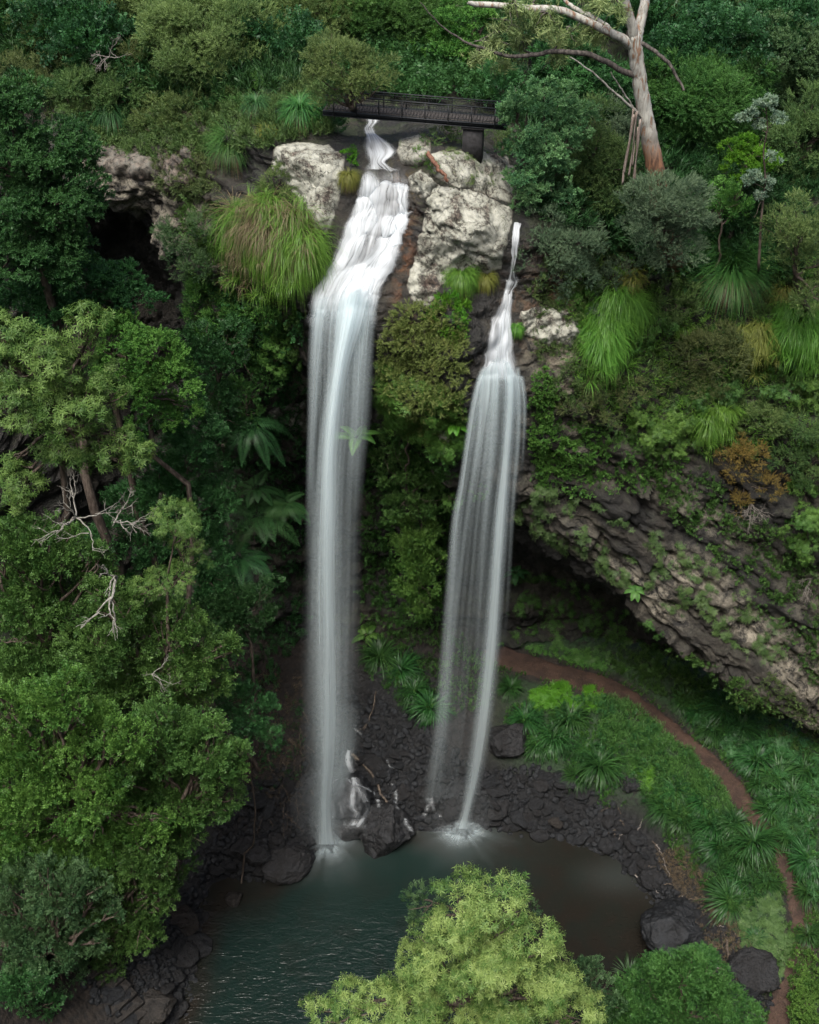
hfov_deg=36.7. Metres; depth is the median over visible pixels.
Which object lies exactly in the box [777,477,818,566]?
shrub
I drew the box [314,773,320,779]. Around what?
rock
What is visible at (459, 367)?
undergrowth
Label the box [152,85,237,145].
shrub
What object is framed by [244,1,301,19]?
feathery tree
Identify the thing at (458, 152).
undergrowth
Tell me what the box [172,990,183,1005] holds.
rock
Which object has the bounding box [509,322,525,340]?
grass tussock
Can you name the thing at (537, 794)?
rock
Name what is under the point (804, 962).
undergrowth
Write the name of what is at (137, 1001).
stone steps
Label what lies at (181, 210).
undergrowth
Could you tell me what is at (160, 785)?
broadleaf tree
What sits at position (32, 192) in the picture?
broadleaf tree
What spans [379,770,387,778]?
rock
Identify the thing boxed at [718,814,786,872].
strappy clump
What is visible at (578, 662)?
undergrowth
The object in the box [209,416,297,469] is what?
palm
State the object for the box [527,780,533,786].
rock
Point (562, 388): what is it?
shrub
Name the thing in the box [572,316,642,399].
grass tussock
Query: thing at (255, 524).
tree fern
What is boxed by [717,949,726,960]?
rock
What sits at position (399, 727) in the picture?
rock
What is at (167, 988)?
rock
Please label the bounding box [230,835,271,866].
boulder
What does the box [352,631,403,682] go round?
strappy clump
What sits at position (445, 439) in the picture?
rock outcrop
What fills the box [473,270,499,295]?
grass tussock
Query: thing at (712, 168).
feathery tree
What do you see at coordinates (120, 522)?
bare branches
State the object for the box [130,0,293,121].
feathery tree
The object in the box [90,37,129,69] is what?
bare branches
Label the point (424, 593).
undergrowth
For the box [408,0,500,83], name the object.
broadleaf tree
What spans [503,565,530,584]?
fern
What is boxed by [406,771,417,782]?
rock
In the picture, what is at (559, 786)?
rock
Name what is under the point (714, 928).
rock
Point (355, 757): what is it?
fallen branch
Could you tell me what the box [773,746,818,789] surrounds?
strappy clump
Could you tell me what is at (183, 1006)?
rock
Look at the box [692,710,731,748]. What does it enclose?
strappy clump
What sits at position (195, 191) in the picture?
undergrowth
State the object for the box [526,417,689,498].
undergrowth
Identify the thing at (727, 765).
weeds
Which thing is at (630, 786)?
boulder
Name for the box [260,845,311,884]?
boulder
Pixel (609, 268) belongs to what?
shrub
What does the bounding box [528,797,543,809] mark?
rock
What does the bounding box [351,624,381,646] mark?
fern
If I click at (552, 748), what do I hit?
strappy clump
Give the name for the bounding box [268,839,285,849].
rock
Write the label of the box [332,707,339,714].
rock
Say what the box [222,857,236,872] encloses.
rock
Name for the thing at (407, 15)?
feathery tree
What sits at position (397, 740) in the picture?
rock
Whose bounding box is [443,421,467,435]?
fern
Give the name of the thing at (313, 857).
rock
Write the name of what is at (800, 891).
strappy clump
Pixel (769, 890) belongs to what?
strappy clump
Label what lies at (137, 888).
broadleaf tree
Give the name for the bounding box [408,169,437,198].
rock outcrop
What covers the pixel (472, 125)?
footbridge
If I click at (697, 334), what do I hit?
shrub
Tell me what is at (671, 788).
strappy clump
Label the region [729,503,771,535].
bare branches
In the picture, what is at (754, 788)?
strappy clump
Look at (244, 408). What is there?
broadleaf tree
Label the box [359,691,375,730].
fallen branch
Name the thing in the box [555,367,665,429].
shrub
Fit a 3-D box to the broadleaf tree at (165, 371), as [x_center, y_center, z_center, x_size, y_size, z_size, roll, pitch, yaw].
[-11.566,3.886,63.516,5.429,33.460,4.566,0,40,0]
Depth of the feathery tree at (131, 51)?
59.29 m
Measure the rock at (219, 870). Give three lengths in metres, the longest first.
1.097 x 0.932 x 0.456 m
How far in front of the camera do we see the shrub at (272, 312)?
57.99 m
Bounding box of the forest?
[0,0,818,98]
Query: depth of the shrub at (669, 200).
50.92 m
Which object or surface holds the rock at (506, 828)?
on the ground at (326, 671)
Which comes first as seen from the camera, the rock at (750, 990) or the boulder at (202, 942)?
the rock at (750, 990)
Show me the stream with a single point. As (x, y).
(348, 764)
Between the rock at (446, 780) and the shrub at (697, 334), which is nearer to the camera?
the shrub at (697, 334)
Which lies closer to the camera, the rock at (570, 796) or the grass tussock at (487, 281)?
the grass tussock at (487, 281)
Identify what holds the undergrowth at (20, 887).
on the ground at (326, 671)
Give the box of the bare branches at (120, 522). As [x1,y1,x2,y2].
[113,487,156,539]
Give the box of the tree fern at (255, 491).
[234,470,284,507]
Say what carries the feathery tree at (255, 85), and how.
on the cliff
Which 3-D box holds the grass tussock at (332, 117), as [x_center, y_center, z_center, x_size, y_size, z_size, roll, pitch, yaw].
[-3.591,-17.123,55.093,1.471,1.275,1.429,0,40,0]
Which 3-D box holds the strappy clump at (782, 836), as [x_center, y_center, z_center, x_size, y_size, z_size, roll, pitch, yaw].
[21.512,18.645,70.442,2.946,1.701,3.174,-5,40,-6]
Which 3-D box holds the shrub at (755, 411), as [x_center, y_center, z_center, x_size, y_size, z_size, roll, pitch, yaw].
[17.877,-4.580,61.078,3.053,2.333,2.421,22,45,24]
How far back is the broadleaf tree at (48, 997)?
59.24 m
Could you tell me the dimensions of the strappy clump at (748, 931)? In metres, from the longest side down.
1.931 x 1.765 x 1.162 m
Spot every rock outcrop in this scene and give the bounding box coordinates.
[86,144,160,182]
[155,145,200,201]
[268,142,344,233]
[268,400,310,434]
[397,134,431,167]
[407,184,512,306]
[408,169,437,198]
[428,427,450,460]
[429,149,517,204]
[519,305,580,350]
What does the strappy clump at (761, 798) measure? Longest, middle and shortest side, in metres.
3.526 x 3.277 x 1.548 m
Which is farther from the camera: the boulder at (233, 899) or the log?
the boulder at (233, 899)
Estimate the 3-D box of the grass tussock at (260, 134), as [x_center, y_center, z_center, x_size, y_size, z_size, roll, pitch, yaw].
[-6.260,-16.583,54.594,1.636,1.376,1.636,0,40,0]
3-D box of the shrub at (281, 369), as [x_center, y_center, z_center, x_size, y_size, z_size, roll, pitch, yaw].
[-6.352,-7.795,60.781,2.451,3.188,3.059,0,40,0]
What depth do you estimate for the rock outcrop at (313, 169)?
53.47 m
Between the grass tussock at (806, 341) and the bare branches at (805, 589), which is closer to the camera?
the grass tussock at (806, 341)
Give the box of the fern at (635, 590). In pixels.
[624,585,644,601]
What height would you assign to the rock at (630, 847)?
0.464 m
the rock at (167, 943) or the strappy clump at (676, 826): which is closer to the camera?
the rock at (167, 943)
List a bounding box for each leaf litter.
[230,664,306,805]
[506,653,804,1021]
[656,845,752,979]
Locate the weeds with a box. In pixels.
[482,612,818,1021]
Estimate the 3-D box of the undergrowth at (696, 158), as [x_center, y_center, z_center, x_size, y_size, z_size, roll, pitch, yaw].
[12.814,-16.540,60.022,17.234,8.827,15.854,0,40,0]
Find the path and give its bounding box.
[479,646,812,1023]
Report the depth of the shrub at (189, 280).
60.46 m
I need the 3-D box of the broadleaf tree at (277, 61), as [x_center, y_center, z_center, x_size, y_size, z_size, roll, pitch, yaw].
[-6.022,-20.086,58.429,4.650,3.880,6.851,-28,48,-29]
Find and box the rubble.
[79,693,783,1023]
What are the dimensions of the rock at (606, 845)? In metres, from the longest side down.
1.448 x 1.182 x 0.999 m
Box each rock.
[101,985,124,1002]
[120,989,132,1001]
[122,959,135,970]
[124,1002,136,1010]
[125,1013,138,1023]
[156,936,171,948]
[160,982,174,994]
[171,898,186,907]
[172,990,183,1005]
[173,967,185,982]
[173,1000,188,1019]
[174,938,184,953]
[178,941,199,968]
[210,865,224,875]
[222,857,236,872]
[234,798,248,816]
[236,861,257,872]
[241,792,268,809]
[259,798,274,820]
[267,832,283,845]
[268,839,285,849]
[285,800,297,816]
[298,793,313,806]
[309,851,314,863]
[310,753,322,767]
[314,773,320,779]
[326,747,337,755]
[328,727,340,744]
[329,712,346,726]
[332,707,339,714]
[336,727,345,733]
[342,728,355,741]
[352,700,359,708]
[354,755,363,762]
[357,718,362,724]
[362,753,382,772]
[366,773,375,785]
[372,777,381,785]
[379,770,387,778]
[382,748,391,759]
[382,756,395,763]
[390,754,402,758]
[391,783,410,801]
[393,762,404,768]
[394,724,402,731]
[394,738,402,743]
[399,750,408,755]
[401,764,408,771]
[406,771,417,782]
[423,736,431,746]
[425,762,438,781]
[442,778,449,783]
[442,804,454,820]
[457,766,465,774]
[470,772,477,777]
[471,808,479,814]
[481,775,499,788]
[485,786,508,797]
[487,797,508,820]
[488,820,501,826]
[489,797,498,810]
[490,798,500,811]
[502,825,509,832]
[508,822,521,831]
[510,810,528,829]
[521,774,528,781]
[526,820,537,831]
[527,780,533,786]
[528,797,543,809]
[529,828,549,841]
[530,787,544,797]
[533,779,548,792]
[538,772,552,779]
[541,807,551,815]
[544,779,553,789]
[550,811,567,821]
[553,770,576,789]
[553,782,568,789]
[553,792,564,797]
[559,796,571,802]
[565,794,573,799]
[571,833,590,844]
[574,786,589,800]
[587,837,594,842]
[597,837,615,854]
[601,815,614,828]
[605,807,620,820]
[611,836,623,850]
[615,824,631,832]
[621,864,627,872]
[623,858,631,867]
[625,839,636,852]
[627,858,639,876]
[628,830,646,845]
[640,886,647,891]
[642,883,653,889]
[697,933,704,939]
[700,915,711,926]
[706,924,720,937]
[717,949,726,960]
[743,987,754,993]
[750,990,759,998]
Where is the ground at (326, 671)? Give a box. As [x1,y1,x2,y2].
[0,629,818,1023]
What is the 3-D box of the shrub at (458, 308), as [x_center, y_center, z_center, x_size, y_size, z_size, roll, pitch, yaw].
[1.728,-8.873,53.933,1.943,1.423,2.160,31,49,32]
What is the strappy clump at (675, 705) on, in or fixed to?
on the ground at (326, 671)
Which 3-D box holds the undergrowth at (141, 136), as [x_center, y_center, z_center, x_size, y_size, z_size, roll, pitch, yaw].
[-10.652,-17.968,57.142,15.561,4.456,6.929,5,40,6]
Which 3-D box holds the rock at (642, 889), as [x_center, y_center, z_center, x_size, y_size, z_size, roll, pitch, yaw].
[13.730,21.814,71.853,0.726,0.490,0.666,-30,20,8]
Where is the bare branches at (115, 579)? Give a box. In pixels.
[76,564,119,639]
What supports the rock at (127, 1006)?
on the ground at (326, 671)
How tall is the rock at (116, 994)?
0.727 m
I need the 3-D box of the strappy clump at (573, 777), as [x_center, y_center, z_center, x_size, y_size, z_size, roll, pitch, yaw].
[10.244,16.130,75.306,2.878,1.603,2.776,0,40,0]
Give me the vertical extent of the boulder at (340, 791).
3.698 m
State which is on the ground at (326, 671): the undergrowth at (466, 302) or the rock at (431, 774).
the rock at (431, 774)
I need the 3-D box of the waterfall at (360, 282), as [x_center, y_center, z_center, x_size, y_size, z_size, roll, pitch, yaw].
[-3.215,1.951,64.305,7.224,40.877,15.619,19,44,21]
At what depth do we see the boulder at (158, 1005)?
64.59 m
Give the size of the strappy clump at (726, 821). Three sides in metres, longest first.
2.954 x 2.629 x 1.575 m
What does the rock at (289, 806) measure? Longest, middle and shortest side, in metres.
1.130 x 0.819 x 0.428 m
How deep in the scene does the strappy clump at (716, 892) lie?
68.23 m
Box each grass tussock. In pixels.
[194,175,350,314]
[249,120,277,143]
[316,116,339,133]
[334,166,362,195]
[440,264,485,299]
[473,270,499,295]
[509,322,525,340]
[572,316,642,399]
[577,280,662,378]
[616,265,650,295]
[672,324,695,346]
[684,397,747,464]
[725,313,782,389]
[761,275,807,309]
[761,290,818,386]
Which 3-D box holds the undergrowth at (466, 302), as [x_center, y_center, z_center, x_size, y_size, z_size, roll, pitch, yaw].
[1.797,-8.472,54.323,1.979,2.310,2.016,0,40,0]
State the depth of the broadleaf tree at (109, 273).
53.48 m
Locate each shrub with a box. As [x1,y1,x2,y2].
[149,204,224,283]
[151,139,209,186]
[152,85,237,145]
[178,276,242,340]
[229,292,291,346]
[253,158,301,204]
[257,335,303,379]
[275,74,331,114]
[303,83,349,132]
[339,144,358,165]
[386,305,454,415]
[412,144,440,172]
[419,125,462,145]
[420,289,467,327]
[473,59,534,109]
[490,130,515,150]
[511,201,609,304]
[542,354,589,412]
[554,285,597,315]
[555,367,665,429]
[568,953,628,1023]
[582,89,643,160]
[583,251,643,318]
[612,166,723,273]
[622,310,681,360]
[626,395,702,459]
[647,269,705,328]
[656,318,757,399]
[686,374,746,415]
[713,430,791,518]
[742,395,801,445]
[746,354,810,402]
[764,402,818,492]
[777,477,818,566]
[786,944,818,1023]
[793,365,818,414]
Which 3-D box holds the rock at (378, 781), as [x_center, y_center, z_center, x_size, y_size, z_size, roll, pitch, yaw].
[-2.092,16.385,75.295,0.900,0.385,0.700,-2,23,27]
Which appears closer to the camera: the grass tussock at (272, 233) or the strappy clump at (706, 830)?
the grass tussock at (272, 233)
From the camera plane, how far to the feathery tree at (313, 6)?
59.16 m
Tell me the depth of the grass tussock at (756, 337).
58.80 m
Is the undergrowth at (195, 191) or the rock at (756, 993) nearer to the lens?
the undergrowth at (195, 191)
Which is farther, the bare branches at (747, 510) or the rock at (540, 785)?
the rock at (540, 785)
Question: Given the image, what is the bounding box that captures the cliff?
[0,0,818,741]
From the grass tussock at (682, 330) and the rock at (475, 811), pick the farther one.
the rock at (475, 811)
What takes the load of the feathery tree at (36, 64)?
on the cliff
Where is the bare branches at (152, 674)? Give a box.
[144,655,179,691]
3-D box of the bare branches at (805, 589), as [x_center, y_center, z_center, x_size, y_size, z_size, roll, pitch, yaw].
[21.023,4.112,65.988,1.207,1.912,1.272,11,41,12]
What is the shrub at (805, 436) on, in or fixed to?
on the cliff
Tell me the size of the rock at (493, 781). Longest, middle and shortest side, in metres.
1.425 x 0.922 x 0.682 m
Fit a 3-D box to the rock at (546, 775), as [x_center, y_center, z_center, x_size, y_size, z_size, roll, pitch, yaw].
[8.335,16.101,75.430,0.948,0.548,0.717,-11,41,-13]
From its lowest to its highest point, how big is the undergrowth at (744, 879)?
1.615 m
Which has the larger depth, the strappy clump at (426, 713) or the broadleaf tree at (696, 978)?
the strappy clump at (426, 713)
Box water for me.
[178,827,654,1023]
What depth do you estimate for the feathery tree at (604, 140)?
54.06 m
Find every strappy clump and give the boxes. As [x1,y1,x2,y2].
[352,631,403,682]
[377,643,426,690]
[393,671,436,711]
[403,684,456,730]
[493,673,524,704]
[499,699,547,737]
[520,730,554,764]
[527,713,581,764]
[543,697,598,742]
[560,757,594,796]
[569,739,632,794]
[570,733,602,765]
[610,953,639,978]
[641,788,682,836]
[658,772,695,807]
[659,807,694,840]
[666,683,699,716]
[682,701,717,727]
[683,787,715,823]
[686,805,733,853]
[690,688,752,733]
[691,824,730,869]
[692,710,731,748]
[695,869,750,927]
[713,703,769,747]
[714,801,752,847]
[716,845,763,883]
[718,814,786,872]
[718,858,754,899]
[722,737,781,784]
[738,925,768,947]
[740,772,772,800]
[742,746,808,796]
[745,789,780,828]
[747,867,787,903]
[761,772,818,818]
[762,816,805,858]
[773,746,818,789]
[779,830,818,891]
[783,803,818,841]
[788,875,818,915]
[790,919,818,952]
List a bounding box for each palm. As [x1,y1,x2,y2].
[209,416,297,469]
[337,425,380,457]
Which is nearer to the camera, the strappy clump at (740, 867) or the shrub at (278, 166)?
the shrub at (278, 166)
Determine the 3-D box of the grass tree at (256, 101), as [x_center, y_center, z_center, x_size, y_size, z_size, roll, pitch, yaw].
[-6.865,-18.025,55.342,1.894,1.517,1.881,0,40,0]
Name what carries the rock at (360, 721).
on the ground at (326, 671)
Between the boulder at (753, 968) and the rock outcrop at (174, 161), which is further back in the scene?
the boulder at (753, 968)
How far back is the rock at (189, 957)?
67.83 m
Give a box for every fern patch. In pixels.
[527,679,604,713]
[634,765,655,791]
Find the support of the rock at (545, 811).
on the ground at (326, 671)
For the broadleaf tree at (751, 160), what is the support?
on the cliff
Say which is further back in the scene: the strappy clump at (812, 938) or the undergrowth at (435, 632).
the undergrowth at (435, 632)
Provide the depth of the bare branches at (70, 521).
51.97 m
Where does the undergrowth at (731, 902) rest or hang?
on the ground at (326, 671)
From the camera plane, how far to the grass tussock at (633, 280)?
56.85 m
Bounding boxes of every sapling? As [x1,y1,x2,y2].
[697,174,755,304]
[732,92,788,271]
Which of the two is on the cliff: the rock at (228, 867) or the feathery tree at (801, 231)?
the feathery tree at (801, 231)
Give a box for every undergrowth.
[0,3,344,109]
[0,535,263,991]
[52,80,336,166]
[151,149,220,215]
[174,190,306,383]
[179,271,312,702]
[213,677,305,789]
[316,4,520,103]
[355,416,461,635]
[356,613,495,722]
[368,375,476,463]
[372,295,473,450]
[372,361,470,464]
[385,515,450,623]
[399,143,503,185]
[429,290,472,347]
[484,126,514,155]
[498,642,628,672]
[503,695,638,806]
[508,52,818,298]
[508,571,688,676]
[512,485,787,665]
[523,692,738,828]
[525,208,818,477]
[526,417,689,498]
[588,632,779,724]
[615,458,818,702]
[661,791,777,918]
[676,796,779,906]
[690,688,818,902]
[736,672,818,759]
[738,891,795,982]
[784,906,818,1022]
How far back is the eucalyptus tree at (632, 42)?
47.71 m
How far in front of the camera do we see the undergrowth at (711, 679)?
78.38 m
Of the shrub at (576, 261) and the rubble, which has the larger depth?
the rubble
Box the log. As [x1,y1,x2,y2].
[426,151,448,181]
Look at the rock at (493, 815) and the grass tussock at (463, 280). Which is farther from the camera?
the rock at (493, 815)
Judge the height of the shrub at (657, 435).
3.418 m
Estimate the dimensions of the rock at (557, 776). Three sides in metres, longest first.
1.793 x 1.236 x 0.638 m
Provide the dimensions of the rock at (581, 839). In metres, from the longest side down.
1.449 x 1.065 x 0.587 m
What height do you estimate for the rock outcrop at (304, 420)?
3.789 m
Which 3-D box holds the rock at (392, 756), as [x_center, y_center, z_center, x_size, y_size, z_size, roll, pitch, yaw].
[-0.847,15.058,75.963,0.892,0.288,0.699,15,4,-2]
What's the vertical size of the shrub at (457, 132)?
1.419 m
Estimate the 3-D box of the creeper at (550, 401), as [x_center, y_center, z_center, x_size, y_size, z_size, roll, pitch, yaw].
[7.605,-4.213,59.524,4.735,7.331,1.560,-11,41,-13]
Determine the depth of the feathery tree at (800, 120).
57.49 m
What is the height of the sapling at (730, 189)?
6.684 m
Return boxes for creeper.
[366,426,451,524]
[390,478,447,621]
[442,460,491,511]
[526,364,602,477]
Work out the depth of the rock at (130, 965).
65.39 m
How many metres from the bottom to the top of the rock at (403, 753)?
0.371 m
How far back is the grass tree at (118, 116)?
59.19 m
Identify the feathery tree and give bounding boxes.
[0,0,61,61]
[0,45,81,120]
[2,0,136,66]
[42,60,152,127]
[68,33,170,120]
[115,0,154,39]
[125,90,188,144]
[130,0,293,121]
[209,67,269,109]
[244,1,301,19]
[264,0,362,56]
[296,0,463,52]
[297,27,402,111]
[543,89,646,219]
[632,0,798,55]
[644,43,784,179]
[681,161,804,262]
[753,186,818,319]
[759,77,818,204]
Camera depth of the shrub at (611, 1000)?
55.28 m
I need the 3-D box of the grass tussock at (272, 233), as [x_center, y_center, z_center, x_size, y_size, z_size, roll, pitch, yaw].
[-6.106,-11.676,55.205,7.924,6.301,4.340,32,50,33]
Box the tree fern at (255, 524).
[219,496,309,552]
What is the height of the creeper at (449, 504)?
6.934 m
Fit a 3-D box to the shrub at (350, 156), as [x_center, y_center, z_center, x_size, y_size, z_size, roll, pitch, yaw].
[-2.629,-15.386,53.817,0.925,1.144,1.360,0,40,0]
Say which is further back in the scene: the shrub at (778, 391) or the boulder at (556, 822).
the boulder at (556, 822)
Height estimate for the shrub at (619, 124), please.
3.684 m
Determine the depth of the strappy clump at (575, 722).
76.81 m
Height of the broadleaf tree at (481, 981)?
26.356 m
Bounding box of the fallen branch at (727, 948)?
[724,939,729,980]
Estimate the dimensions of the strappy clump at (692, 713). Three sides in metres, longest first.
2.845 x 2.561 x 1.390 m
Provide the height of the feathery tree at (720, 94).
7.370 m
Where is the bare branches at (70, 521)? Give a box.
[32,467,121,553]
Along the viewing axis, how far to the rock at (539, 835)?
74.31 m
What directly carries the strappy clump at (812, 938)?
on the ground at (326, 671)
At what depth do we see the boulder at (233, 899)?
70.96 m
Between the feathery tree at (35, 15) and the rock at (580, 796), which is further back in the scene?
the rock at (580, 796)
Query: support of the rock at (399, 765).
on the ground at (326, 671)
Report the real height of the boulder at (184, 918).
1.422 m
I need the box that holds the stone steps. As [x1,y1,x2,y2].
[88,953,151,1023]
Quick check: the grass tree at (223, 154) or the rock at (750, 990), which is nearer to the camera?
the grass tree at (223, 154)
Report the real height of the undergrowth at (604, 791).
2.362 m
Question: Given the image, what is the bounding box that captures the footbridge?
[322,88,506,163]
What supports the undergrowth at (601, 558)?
on the cliff
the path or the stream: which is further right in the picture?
the path
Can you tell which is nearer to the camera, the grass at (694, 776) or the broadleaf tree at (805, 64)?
the broadleaf tree at (805, 64)
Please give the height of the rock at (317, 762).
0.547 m
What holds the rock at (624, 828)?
on the ground at (326, 671)
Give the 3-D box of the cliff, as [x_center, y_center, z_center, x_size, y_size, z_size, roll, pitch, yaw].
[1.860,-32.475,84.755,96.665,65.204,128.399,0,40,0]
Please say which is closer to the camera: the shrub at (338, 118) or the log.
the log
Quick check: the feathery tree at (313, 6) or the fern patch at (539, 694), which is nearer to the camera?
the feathery tree at (313, 6)
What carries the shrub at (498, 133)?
on the cliff
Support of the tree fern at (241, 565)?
on the cliff
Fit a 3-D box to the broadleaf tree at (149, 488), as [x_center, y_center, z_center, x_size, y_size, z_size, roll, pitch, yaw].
[-11.527,2.062,67.740,7.835,22.492,12.046,17,43,19]
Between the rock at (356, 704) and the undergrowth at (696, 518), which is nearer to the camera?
the undergrowth at (696, 518)
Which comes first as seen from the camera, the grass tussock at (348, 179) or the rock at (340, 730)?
the grass tussock at (348, 179)
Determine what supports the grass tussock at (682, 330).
on the cliff
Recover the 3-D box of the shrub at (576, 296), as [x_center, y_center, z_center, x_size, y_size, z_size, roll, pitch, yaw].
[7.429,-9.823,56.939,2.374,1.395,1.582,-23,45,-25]
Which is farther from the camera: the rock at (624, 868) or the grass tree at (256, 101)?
the rock at (624, 868)
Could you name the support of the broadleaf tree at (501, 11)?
on the cliff
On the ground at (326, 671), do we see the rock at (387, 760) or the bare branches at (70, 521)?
the rock at (387, 760)
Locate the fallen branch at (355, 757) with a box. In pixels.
[351,753,387,801]
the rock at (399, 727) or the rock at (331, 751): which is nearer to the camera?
the rock at (331, 751)
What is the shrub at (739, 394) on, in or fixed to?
on the cliff
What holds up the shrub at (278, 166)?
on the cliff
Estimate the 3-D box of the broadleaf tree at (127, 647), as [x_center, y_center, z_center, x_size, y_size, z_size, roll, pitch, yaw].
[-12.621,11.972,61.199,10.239,24.251,4.988,0,40,0]
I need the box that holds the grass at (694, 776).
[590,690,740,824]
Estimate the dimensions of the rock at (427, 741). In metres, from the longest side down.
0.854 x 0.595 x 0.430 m
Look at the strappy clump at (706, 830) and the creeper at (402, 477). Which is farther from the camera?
the strappy clump at (706, 830)
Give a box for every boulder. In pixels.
[142,987,176,1023]
[169,904,198,935]
[187,932,212,958]
[224,891,242,907]
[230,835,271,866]
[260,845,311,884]
[313,771,372,821]
[330,816,368,841]
[360,802,415,858]
[414,784,440,813]
[487,723,528,757]
[548,817,562,828]
[619,773,644,792]
[640,868,662,888]
[640,896,700,958]
[727,946,779,993]
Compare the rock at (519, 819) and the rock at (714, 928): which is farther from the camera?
the rock at (519, 819)
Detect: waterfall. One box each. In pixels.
[312,119,408,850]
[450,222,520,836]
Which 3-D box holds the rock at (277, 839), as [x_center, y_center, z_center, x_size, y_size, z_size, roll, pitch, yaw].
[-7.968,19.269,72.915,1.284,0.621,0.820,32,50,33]
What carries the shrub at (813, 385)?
on the cliff
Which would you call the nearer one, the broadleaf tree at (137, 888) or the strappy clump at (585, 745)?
the broadleaf tree at (137, 888)
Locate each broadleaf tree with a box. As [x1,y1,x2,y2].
[0,65,161,749]
[0,249,170,650]
[0,298,157,842]
[0,508,121,815]
[0,657,187,927]
[0,843,126,998]
[0,956,66,1022]
[50,570,243,884]
[55,831,180,986]
[78,401,243,609]
[83,307,206,753]
[106,691,255,946]
[120,494,215,901]
[175,311,255,459]
[191,572,285,772]
[206,341,288,430]
[214,675,284,882]
[229,47,331,88]
[297,860,607,1023]
[399,871,542,1023]
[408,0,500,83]
[435,0,527,21]
[493,74,602,221]
[526,26,656,141]
[590,1,664,40]
[592,941,767,1023]
[716,130,786,240]
[727,7,818,114]
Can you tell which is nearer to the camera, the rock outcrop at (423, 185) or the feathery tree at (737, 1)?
the rock outcrop at (423, 185)
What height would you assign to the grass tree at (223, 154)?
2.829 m
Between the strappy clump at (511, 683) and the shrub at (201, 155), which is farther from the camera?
the strappy clump at (511, 683)
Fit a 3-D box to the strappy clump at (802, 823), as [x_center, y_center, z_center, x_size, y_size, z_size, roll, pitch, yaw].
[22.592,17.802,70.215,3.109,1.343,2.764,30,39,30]
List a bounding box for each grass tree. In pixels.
[37,65,65,109]
[83,99,135,141]
[197,116,251,179]
[239,91,274,124]
[273,89,323,140]
[681,224,788,323]
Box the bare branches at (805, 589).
[794,576,812,602]
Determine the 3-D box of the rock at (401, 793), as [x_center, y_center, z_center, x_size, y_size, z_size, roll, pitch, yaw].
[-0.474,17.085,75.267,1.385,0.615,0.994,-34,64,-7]
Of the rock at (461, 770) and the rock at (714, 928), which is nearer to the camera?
the rock at (714, 928)
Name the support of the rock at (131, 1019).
on the ground at (326, 671)
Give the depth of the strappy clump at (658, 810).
72.72 m
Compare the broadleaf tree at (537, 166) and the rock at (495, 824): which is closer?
the broadleaf tree at (537, 166)
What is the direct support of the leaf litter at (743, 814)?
on the path
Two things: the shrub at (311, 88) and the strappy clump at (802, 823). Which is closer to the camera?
the shrub at (311, 88)
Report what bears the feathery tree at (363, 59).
on the cliff
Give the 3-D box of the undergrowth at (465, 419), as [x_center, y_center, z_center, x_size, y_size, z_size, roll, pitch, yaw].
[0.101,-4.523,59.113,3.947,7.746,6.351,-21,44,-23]
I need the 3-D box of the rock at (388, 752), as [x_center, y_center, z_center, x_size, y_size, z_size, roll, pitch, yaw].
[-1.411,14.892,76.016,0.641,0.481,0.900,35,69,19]
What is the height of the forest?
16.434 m
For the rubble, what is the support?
on the ground at (326, 671)
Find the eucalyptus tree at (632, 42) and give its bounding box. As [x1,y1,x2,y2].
[420,0,684,272]
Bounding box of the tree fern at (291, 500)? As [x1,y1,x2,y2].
[255,487,310,531]
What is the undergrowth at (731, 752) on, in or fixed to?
on the ground at (326, 671)
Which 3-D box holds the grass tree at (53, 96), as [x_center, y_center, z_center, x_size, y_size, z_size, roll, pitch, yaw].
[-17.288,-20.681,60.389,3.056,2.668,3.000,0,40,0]
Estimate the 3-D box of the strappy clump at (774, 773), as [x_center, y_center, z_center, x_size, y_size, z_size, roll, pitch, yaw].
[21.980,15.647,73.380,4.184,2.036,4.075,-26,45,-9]
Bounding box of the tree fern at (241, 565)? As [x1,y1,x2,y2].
[206,532,272,596]
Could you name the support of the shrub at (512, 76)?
on the cliff
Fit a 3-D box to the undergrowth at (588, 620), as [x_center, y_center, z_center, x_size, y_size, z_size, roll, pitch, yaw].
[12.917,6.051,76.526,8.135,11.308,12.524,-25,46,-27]
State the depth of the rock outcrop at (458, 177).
53.46 m
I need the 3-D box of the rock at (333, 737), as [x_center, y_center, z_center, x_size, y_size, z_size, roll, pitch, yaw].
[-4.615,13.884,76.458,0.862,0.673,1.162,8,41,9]
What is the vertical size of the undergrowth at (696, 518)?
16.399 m
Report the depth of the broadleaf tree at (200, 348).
59.08 m
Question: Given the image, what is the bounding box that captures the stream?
[331,750,374,824]
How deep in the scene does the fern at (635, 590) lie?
66.06 m

